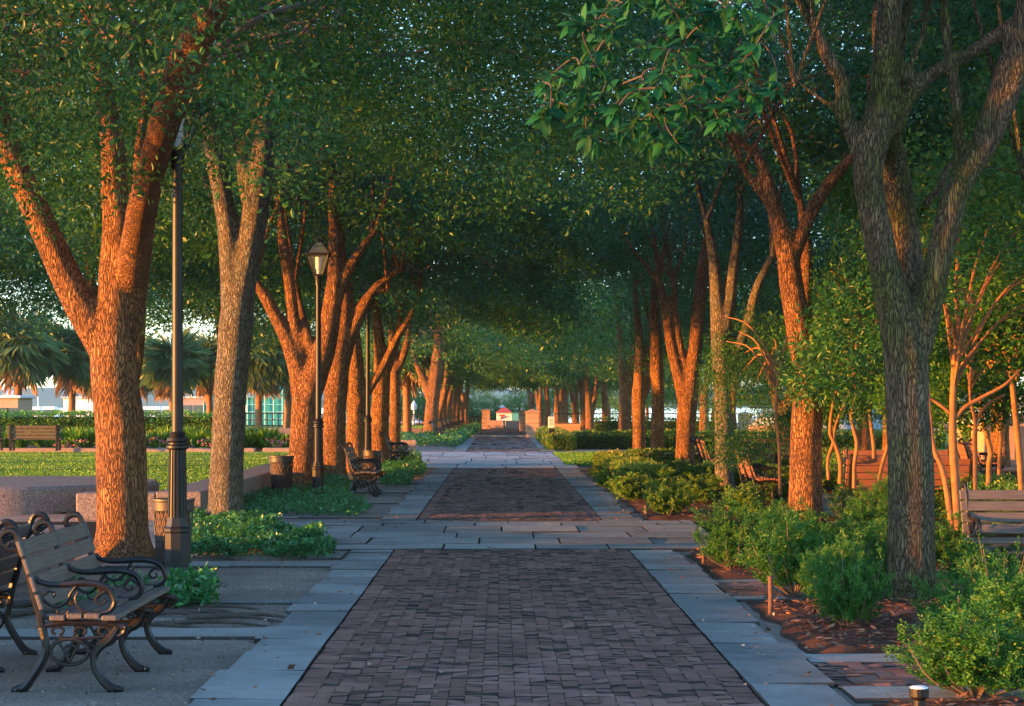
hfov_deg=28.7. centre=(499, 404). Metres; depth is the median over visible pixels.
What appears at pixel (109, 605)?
park bench
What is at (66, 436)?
ornamental grass
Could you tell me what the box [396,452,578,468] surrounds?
cross path
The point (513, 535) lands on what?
cross path
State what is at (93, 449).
kerb wall
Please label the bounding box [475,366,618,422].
oak tree
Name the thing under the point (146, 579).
ground cover
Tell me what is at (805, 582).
boxwood shrub
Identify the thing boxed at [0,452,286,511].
lawn
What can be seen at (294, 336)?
oak tree
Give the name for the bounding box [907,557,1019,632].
boxwood shrub
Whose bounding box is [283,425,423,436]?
grass
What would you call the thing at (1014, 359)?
tree
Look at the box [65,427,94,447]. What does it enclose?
ornamental grass
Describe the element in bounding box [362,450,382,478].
waste bin
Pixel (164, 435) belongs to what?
ornamental grass
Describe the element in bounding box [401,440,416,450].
stone block
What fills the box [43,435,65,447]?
ornamental grass
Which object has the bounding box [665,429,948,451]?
lawn
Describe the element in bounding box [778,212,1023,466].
oak tree
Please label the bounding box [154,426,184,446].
ornamental grass
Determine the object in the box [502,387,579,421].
round tree
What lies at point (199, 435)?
ornamental grass
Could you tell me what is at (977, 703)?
mulch bed
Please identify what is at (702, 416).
oak tree
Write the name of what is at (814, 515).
boxwood shrub
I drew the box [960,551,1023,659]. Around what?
boxwood shrub
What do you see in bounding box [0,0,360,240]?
oak tree
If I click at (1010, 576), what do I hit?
boxwood shrub
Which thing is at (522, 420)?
gate pillar
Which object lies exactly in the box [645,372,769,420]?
round tree
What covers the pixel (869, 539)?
boxwood shrub
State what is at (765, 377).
oak tree
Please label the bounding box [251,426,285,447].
ornamental grass
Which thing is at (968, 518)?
park bench
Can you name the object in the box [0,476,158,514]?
round planter wall
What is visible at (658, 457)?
clipped hedge
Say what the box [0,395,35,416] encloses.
kiosk building
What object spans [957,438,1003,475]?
park bench
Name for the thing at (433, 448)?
plaza
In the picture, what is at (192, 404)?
pink building
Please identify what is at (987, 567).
sparse shrub
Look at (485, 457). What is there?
paving bed
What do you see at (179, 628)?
pebbles
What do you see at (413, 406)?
pier lamp
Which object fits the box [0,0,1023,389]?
sky
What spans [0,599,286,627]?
surface roots
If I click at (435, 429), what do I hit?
park bench
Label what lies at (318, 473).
street lamp
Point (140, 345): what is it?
oak tree
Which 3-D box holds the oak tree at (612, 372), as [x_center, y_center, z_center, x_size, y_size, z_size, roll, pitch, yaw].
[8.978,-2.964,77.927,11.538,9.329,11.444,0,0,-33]
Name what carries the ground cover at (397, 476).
on the ground at (178, 675)
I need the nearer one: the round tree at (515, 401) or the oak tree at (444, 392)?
the oak tree at (444, 392)
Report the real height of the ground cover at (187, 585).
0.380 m
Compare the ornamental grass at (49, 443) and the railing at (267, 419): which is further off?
the railing at (267, 419)
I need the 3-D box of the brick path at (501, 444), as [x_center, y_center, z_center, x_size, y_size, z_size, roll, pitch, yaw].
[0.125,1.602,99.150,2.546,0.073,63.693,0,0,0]
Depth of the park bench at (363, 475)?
35.00 m
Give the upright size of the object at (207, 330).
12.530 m
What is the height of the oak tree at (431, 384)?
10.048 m
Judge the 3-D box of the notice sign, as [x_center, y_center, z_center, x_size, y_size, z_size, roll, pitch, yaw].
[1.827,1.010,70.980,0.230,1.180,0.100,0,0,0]
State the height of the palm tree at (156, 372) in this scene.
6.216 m
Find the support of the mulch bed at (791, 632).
on the ground at (178, 675)
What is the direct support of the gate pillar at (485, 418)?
on the brick path at (501, 444)
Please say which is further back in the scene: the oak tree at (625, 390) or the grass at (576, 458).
the oak tree at (625, 390)
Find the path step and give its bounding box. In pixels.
[472,428,525,436]
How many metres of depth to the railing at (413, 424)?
144.94 m
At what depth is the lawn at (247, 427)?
139.34 m
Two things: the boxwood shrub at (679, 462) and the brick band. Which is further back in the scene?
the boxwood shrub at (679, 462)
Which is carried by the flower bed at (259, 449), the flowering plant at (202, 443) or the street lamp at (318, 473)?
the flowering plant at (202, 443)
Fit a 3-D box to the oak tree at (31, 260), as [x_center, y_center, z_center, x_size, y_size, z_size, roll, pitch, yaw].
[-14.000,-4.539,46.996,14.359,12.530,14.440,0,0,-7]
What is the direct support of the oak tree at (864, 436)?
on the lawn at (947, 437)
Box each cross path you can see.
[94,520,712,550]
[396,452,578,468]
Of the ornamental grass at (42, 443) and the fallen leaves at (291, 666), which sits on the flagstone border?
the fallen leaves at (291, 666)
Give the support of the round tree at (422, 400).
on the lawn at (247, 427)
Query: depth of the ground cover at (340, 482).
37.58 m
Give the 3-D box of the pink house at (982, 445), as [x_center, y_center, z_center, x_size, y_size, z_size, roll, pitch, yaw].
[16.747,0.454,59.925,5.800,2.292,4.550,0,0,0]
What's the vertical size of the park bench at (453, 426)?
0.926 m
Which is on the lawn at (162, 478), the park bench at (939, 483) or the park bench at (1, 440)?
the park bench at (1, 440)
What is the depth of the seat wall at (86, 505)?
27.60 m
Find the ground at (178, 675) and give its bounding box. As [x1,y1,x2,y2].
[0,423,1023,705]
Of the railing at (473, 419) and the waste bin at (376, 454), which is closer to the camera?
the waste bin at (376, 454)
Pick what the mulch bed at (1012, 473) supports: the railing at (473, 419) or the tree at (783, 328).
the tree at (783, 328)
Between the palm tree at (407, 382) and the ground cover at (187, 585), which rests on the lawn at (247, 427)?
the palm tree at (407, 382)
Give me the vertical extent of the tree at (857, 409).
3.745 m
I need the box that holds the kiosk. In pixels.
[495,408,511,425]
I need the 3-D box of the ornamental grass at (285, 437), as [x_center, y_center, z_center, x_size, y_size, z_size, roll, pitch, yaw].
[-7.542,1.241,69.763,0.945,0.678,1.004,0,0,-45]
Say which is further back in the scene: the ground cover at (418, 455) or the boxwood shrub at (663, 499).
the ground cover at (418, 455)
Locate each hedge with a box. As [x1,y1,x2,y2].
[0,407,212,445]
[535,426,577,449]
[571,428,945,448]
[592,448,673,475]
[594,416,714,434]
[626,446,862,468]
[736,437,789,465]
[786,451,1023,536]
[957,424,971,455]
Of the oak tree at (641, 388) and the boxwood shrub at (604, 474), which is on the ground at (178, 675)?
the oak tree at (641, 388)
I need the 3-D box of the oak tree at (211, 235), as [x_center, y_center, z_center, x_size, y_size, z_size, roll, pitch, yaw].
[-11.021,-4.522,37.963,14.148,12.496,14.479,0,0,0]
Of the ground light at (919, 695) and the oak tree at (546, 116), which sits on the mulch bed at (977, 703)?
the ground light at (919, 695)
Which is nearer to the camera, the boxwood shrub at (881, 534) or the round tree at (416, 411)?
the boxwood shrub at (881, 534)
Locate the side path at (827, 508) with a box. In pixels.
[765,485,1023,561]
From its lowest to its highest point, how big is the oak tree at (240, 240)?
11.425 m
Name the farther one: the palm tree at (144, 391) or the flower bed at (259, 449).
the palm tree at (144, 391)
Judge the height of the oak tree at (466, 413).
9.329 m
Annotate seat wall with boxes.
[0,525,74,589]
[76,491,157,520]
[156,463,271,509]
[264,428,422,434]
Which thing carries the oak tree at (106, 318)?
on the ground at (178, 675)
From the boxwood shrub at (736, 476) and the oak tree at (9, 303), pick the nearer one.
the boxwood shrub at (736, 476)
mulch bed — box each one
[583,469,839,520]
[686,551,1001,580]
[746,599,957,653]
[822,470,1023,545]
[871,700,1023,705]
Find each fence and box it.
[554,413,737,431]
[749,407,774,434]
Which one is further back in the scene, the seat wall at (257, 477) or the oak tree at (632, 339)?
the oak tree at (632, 339)
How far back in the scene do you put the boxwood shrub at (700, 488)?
31.82 m
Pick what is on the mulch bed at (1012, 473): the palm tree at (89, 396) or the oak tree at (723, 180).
the oak tree at (723, 180)
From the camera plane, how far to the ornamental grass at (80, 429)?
71.86 m
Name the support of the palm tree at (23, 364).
on the lawn at (247, 427)
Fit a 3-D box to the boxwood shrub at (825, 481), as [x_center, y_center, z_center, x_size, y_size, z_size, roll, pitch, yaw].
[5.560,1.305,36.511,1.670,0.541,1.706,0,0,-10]
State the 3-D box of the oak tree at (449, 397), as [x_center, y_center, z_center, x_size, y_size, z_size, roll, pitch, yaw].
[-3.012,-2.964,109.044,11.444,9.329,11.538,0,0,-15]
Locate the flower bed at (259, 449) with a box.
[27,445,262,451]
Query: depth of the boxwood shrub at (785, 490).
31.81 m
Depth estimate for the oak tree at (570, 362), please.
97.53 m
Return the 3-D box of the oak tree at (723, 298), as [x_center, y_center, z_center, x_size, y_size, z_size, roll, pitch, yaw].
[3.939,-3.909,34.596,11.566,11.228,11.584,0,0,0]
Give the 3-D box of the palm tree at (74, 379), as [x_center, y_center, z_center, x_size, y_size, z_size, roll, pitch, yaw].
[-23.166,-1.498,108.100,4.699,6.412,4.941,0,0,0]
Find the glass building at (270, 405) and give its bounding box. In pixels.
[203,386,284,424]
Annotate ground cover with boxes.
[47,567,152,607]
[155,561,222,608]
[190,507,338,559]
[243,481,373,516]
[325,471,360,492]
[378,461,414,485]
[384,456,426,476]
[399,447,421,462]
[401,421,481,446]
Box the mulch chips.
[632,488,1022,705]
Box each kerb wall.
[0,448,255,451]
[263,448,288,451]
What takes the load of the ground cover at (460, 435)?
on the ground at (178, 675)
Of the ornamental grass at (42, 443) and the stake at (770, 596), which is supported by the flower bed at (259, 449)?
the ornamental grass at (42, 443)
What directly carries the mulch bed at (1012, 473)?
on the ground at (178, 675)
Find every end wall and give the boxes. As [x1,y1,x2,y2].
[490,420,501,427]
[505,421,518,427]
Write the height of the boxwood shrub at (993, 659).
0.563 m
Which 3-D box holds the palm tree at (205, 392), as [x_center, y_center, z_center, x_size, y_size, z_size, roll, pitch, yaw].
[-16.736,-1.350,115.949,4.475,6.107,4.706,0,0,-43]
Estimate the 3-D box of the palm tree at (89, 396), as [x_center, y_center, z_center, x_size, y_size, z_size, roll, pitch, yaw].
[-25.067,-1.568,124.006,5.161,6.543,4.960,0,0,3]
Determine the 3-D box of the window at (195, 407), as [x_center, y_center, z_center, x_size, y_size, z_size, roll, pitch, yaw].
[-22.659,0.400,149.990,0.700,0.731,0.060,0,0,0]
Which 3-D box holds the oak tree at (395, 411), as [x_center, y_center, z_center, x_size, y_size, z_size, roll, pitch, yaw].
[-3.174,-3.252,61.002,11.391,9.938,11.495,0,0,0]
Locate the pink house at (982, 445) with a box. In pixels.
[957,396,1023,459]
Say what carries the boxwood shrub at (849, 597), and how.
on the mulch bed at (791, 632)
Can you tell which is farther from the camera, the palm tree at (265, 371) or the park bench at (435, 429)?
the palm tree at (265, 371)
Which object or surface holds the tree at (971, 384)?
on the side path at (827, 508)
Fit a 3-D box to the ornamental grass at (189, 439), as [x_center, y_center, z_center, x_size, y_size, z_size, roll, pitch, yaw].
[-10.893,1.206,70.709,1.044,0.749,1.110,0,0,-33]
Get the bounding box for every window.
[6,408,19,415]
[183,405,190,414]
[193,405,202,412]
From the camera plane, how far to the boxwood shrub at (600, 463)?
43.43 m
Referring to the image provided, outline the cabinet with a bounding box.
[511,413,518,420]
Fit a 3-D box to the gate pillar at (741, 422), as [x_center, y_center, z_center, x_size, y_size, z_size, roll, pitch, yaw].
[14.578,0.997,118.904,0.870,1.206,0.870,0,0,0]
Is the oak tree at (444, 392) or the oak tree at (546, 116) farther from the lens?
the oak tree at (444, 392)
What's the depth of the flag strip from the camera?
13.78 m
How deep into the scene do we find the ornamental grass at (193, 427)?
71.85 m
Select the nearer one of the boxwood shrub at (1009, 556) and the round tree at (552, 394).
the boxwood shrub at (1009, 556)
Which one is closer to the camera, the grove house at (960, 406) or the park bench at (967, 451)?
the park bench at (967, 451)
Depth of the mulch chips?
14.07 m
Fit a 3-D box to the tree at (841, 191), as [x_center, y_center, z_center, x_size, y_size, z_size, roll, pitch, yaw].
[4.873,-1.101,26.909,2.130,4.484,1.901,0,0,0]
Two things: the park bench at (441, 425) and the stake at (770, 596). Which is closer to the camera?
the stake at (770, 596)
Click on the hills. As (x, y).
(47, 396)
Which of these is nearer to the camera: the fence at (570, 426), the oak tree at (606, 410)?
the oak tree at (606, 410)
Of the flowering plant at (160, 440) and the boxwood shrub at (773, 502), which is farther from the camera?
the flowering plant at (160, 440)
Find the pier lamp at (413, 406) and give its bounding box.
[411,401,416,425]
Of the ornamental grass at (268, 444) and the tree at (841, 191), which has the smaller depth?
the tree at (841, 191)
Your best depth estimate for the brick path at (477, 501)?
33.62 m
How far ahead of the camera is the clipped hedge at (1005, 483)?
27.97 m
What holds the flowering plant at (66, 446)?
on the flower bed at (259, 449)
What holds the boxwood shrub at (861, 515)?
on the mulch bed at (716, 569)
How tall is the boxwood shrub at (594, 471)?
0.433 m
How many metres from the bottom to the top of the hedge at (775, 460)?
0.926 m
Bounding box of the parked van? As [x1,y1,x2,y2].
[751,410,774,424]
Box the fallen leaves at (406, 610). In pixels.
[1,468,870,705]
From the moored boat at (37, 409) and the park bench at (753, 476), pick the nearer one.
the park bench at (753, 476)
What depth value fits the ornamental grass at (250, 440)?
69.91 m
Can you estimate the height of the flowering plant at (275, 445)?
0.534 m
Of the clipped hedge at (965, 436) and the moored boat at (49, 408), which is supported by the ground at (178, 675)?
the clipped hedge at (965, 436)
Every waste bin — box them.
[151,498,194,570]
[269,455,293,490]
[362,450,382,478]
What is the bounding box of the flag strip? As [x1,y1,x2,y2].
[0,475,1023,703]
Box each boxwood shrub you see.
[586,461,610,476]
[593,465,627,488]
[594,454,637,467]
[604,470,657,500]
[611,462,683,485]
[641,473,697,514]
[661,458,689,479]
[668,469,731,501]
[674,460,738,483]
[690,487,775,568]
[697,459,787,484]
[719,481,770,516]
[732,506,875,594]
[736,497,793,550]
[744,471,788,501]
[757,498,798,522]
[767,464,838,487]
[774,496,851,545]
[794,508,886,585]
[794,547,860,603]
[801,515,897,625]
[835,490,887,544]
[848,467,887,520]
[858,519,886,568]
[881,586,1023,698]
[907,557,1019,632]
[935,511,994,562]
[936,535,1012,593]
[959,564,1023,603]
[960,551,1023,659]
[984,544,1023,572]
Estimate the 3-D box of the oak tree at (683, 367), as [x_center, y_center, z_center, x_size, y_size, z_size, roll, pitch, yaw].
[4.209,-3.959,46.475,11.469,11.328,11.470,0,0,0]
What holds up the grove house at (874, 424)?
on the lawn at (947, 437)
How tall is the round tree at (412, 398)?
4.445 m
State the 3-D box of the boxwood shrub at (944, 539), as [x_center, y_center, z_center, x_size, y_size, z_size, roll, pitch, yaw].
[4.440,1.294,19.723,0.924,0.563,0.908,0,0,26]
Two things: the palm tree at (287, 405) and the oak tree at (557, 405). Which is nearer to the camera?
the palm tree at (287, 405)
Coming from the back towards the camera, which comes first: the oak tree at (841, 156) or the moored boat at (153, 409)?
the moored boat at (153, 409)
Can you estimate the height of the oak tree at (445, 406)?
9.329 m
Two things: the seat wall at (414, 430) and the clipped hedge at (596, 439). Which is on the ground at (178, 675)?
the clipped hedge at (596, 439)
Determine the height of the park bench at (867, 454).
0.926 m
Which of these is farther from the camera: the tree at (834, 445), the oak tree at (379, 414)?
the oak tree at (379, 414)
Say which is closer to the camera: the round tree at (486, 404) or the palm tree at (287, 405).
the palm tree at (287, 405)
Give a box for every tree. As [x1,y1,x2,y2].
[0,0,207,315]
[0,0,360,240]
[0,0,617,489]
[0,0,648,515]
[0,0,683,562]
[0,2,401,380]
[0,3,280,285]
[0,84,192,340]
[0,158,314,338]
[0,300,74,395]
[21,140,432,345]
[42,322,91,416]
[58,0,611,477]
[78,381,93,411]
[139,64,600,472]
[139,326,213,416]
[139,329,161,401]
[157,109,593,462]
[190,331,216,414]
[211,318,289,427]
[215,156,580,456]
[256,320,315,427]
[283,0,1023,600]
[312,269,553,431]
[321,395,401,419]
[360,266,554,431]
[362,325,546,427]
[363,307,550,427]
[363,332,450,431]
[365,391,425,423]
[389,388,424,423]
[397,0,1023,494]
[400,370,508,419]
[400,390,480,421]
[410,374,514,424]
[411,0,1023,523]
[418,377,545,422]
[435,1,934,464]
[441,326,545,422]
[443,367,534,421]
[447,62,859,453]
[454,154,819,453]
[461,388,507,423]
[463,383,590,409]
[469,213,773,434]
[470,381,598,425]
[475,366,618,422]
[475,392,517,417]
[476,379,618,425]
[486,275,674,434]
[486,377,618,422]
[488,316,612,422]
[494,393,536,419]
[495,271,665,420]
[496,289,674,400]
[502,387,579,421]
[525,0,819,167]
[538,387,631,419]
[549,302,611,430]
[582,241,862,430]
[588,270,789,434]
[590,385,710,419]
[601,176,959,443]
[617,0,1009,431]
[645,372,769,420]
[671,140,1001,449]
[693,301,791,494]
[700,182,1023,449]
[701,281,838,431]
[709,351,850,411]
[742,0,1023,190]
[761,62,1003,479]
[763,74,1023,535]
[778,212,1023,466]
[786,165,938,484]
[790,152,885,483]
[793,13,1015,235]
[804,211,885,487]
[810,16,1022,216]
[842,99,1023,477]
[855,24,1023,489]
[860,173,1023,489]
[914,0,1016,95]
[921,0,1023,179]
[922,158,1023,489]
[951,217,1023,295]
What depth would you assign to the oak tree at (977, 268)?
43.79 m
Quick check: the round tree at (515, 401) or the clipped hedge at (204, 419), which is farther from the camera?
the round tree at (515, 401)
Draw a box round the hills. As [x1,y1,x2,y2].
[0,386,1022,406]
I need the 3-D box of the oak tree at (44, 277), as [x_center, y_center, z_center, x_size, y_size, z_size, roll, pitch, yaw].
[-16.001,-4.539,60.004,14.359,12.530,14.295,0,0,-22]
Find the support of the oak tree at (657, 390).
on the ground at (178, 675)
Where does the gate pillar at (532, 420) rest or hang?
on the flagstone border
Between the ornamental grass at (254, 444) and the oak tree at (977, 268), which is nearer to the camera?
the oak tree at (977, 268)
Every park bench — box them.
[0,426,4,450]
[0,511,49,672]
[0,511,177,691]
[7,424,62,450]
[338,442,385,496]
[379,432,410,460]
[428,421,445,435]
[438,419,451,431]
[443,418,455,430]
[447,418,457,428]
[690,436,714,466]
[726,446,784,500]
[842,454,972,517]
[843,446,949,498]
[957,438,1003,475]
[959,481,1023,556]
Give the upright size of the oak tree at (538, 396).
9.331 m
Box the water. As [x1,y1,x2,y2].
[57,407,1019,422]
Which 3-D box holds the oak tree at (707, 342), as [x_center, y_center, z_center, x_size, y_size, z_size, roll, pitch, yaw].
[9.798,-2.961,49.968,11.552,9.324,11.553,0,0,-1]
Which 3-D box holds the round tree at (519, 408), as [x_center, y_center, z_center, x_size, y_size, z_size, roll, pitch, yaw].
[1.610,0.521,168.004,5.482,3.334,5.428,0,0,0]
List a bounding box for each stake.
[702,553,705,563]
[767,576,773,614]
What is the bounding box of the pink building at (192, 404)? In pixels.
[183,396,204,416]
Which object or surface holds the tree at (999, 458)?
on the mulch bed at (1012, 473)
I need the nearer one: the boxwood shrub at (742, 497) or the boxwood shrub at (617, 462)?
the boxwood shrub at (742, 497)
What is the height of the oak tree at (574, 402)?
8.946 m
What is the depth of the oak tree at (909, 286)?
16.33 m
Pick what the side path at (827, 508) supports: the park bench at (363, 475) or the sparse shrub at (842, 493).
the sparse shrub at (842, 493)
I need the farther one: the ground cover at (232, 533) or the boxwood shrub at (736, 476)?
the boxwood shrub at (736, 476)
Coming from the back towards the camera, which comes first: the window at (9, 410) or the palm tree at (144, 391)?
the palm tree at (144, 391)
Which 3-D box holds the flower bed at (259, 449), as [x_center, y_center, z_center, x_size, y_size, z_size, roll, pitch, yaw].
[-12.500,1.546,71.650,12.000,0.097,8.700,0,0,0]
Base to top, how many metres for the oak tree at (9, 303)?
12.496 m
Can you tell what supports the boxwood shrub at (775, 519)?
on the mulch bed at (716, 569)
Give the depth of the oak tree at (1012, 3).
22.92 m
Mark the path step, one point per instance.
(501, 435)
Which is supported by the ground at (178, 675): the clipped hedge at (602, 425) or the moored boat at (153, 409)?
the clipped hedge at (602, 425)
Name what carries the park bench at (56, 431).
on the lawn at (162, 478)
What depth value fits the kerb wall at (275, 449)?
66.60 m
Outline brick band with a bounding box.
[715,582,1019,689]
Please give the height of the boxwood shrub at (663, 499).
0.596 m
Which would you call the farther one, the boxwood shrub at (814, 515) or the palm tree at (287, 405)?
the palm tree at (287, 405)
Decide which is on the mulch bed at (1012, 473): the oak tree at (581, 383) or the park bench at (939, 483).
the park bench at (939, 483)
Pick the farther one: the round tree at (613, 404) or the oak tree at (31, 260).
the round tree at (613, 404)
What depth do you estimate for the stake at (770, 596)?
15.01 m
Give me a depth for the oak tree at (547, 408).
142.78 m
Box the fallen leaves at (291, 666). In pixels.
[203,468,833,699]
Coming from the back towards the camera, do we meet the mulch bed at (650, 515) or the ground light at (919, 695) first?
the mulch bed at (650, 515)
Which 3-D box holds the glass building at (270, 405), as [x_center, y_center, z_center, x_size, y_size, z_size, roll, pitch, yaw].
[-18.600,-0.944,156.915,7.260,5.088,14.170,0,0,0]
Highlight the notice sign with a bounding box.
[548,417,554,436]
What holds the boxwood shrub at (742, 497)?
on the mulch bed at (650, 515)
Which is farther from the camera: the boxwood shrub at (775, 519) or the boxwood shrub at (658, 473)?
the boxwood shrub at (658, 473)
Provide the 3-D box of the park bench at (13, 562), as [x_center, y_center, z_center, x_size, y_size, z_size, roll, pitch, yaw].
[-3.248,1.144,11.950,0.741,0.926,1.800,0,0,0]
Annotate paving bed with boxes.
[282,551,761,705]
[418,426,598,517]
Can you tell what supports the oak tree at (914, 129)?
on the mulch bed at (1012, 473)
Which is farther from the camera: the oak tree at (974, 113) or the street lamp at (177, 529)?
the oak tree at (974, 113)
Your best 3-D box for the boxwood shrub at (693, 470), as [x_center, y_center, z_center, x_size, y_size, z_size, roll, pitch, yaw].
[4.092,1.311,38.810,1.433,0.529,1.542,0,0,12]
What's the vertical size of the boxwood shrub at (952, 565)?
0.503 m
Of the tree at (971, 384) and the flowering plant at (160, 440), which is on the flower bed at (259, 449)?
the flowering plant at (160, 440)
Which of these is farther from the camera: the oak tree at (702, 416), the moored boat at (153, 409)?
the moored boat at (153, 409)
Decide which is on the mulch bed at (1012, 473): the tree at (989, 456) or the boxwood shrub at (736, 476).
the tree at (989, 456)
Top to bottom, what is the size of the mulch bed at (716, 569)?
0.063 m
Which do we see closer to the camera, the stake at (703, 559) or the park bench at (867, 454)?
the stake at (703, 559)
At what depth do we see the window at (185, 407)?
149.97 m
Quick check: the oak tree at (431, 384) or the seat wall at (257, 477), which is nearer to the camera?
the seat wall at (257, 477)
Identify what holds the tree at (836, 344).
on the side path at (827, 508)
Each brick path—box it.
[283,549,764,705]
[417,468,600,521]
[466,429,541,451]
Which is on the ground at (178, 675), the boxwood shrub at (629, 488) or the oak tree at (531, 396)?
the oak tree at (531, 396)
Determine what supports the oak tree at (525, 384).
on the ground at (178, 675)
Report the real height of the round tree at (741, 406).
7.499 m
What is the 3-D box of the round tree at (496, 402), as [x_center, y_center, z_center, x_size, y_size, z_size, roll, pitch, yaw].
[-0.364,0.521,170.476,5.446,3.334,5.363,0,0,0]
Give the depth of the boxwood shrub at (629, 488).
32.49 m
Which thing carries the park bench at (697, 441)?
on the mulch bed at (650, 515)
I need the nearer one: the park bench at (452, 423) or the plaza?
the plaza
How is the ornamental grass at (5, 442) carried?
on the flower bed at (259, 449)
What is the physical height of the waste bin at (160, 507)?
0.690 m
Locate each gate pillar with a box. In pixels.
[481,408,490,428]
[519,409,526,430]
[525,409,539,437]
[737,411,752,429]
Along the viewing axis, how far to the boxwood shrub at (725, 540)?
19.13 m
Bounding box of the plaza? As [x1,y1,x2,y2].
[412,444,453,451]
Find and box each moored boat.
[32,407,63,416]
[34,406,56,416]
[143,407,161,416]
[155,406,168,416]
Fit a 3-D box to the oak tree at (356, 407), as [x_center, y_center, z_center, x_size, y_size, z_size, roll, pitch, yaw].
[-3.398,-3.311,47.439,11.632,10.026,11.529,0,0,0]
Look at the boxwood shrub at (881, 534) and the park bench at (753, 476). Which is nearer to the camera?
the boxwood shrub at (881, 534)
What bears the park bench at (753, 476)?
on the mulch bed at (650, 515)
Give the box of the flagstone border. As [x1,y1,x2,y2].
[188,430,851,705]
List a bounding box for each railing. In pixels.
[245,413,283,426]
[321,414,424,425]
[468,416,481,424]
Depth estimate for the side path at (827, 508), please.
28.42 m
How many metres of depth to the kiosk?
150.05 m
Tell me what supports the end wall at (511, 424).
on the paving bed at (485, 457)
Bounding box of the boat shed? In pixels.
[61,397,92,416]
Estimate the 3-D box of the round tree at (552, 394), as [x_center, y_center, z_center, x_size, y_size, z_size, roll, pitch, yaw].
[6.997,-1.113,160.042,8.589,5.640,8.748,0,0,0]
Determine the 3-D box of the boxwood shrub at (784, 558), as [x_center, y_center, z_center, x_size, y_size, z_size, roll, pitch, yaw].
[2.491,1.216,16.659,1.138,0.720,0.994,0,0,-8]
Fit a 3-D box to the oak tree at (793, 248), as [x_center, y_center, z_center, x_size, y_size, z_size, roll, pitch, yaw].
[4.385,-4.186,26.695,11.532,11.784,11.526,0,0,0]
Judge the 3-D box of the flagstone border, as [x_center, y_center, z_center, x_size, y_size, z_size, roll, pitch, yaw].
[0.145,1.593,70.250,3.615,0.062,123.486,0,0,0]
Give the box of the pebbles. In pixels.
[0,479,415,705]
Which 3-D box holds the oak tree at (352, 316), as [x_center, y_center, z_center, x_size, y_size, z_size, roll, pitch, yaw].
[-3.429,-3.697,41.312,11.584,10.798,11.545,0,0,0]
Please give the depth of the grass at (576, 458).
58.52 m
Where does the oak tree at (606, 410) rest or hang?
on the ground at (178, 675)
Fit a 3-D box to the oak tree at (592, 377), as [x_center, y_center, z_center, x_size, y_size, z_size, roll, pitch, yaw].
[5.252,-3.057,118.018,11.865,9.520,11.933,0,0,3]
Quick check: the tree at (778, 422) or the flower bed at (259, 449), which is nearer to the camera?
the tree at (778, 422)
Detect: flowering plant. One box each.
[43,437,94,447]
[148,436,199,447]
[187,437,210,447]
[262,437,288,447]
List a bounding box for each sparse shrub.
[823,473,869,517]
[953,529,1023,591]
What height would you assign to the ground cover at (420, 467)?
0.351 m
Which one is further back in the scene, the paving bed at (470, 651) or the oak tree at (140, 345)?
the oak tree at (140, 345)
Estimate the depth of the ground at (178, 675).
13.13 m
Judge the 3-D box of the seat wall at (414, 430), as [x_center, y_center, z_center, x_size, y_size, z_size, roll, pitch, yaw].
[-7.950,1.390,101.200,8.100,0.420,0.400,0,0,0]
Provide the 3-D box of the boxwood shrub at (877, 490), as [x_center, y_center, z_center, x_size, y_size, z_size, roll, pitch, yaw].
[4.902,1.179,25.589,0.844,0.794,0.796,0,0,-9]
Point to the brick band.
(867, 674)
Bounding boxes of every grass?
[0,428,18,447]
[15,435,31,447]
[31,435,41,447]
[36,428,65,447]
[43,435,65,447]
[62,425,93,434]
[62,426,92,447]
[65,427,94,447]
[146,428,169,447]
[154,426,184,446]
[170,423,207,434]
[183,429,202,447]
[188,428,211,447]
[244,429,257,447]
[245,425,264,447]
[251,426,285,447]
[259,433,282,447]
[269,432,289,447]
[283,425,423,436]
[553,451,595,464]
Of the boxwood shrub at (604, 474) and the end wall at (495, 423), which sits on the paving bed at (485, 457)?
the end wall at (495, 423)
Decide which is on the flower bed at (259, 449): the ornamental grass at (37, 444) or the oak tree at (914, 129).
the ornamental grass at (37, 444)
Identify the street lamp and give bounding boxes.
[150,95,201,573]
[306,236,330,493]
[358,279,373,464]
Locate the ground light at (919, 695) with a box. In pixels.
[909,685,928,705]
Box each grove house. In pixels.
[823,404,882,428]
[933,387,989,430]
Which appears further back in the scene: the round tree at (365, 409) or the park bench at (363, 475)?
the round tree at (365, 409)
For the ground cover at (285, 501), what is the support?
on the ground at (178, 675)
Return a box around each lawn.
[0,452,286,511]
[245,426,412,429]
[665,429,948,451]
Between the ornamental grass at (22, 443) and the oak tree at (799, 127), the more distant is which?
the ornamental grass at (22, 443)
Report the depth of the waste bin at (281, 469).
34.85 m
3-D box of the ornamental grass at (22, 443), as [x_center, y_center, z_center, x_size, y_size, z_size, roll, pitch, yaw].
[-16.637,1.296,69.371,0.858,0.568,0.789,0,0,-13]

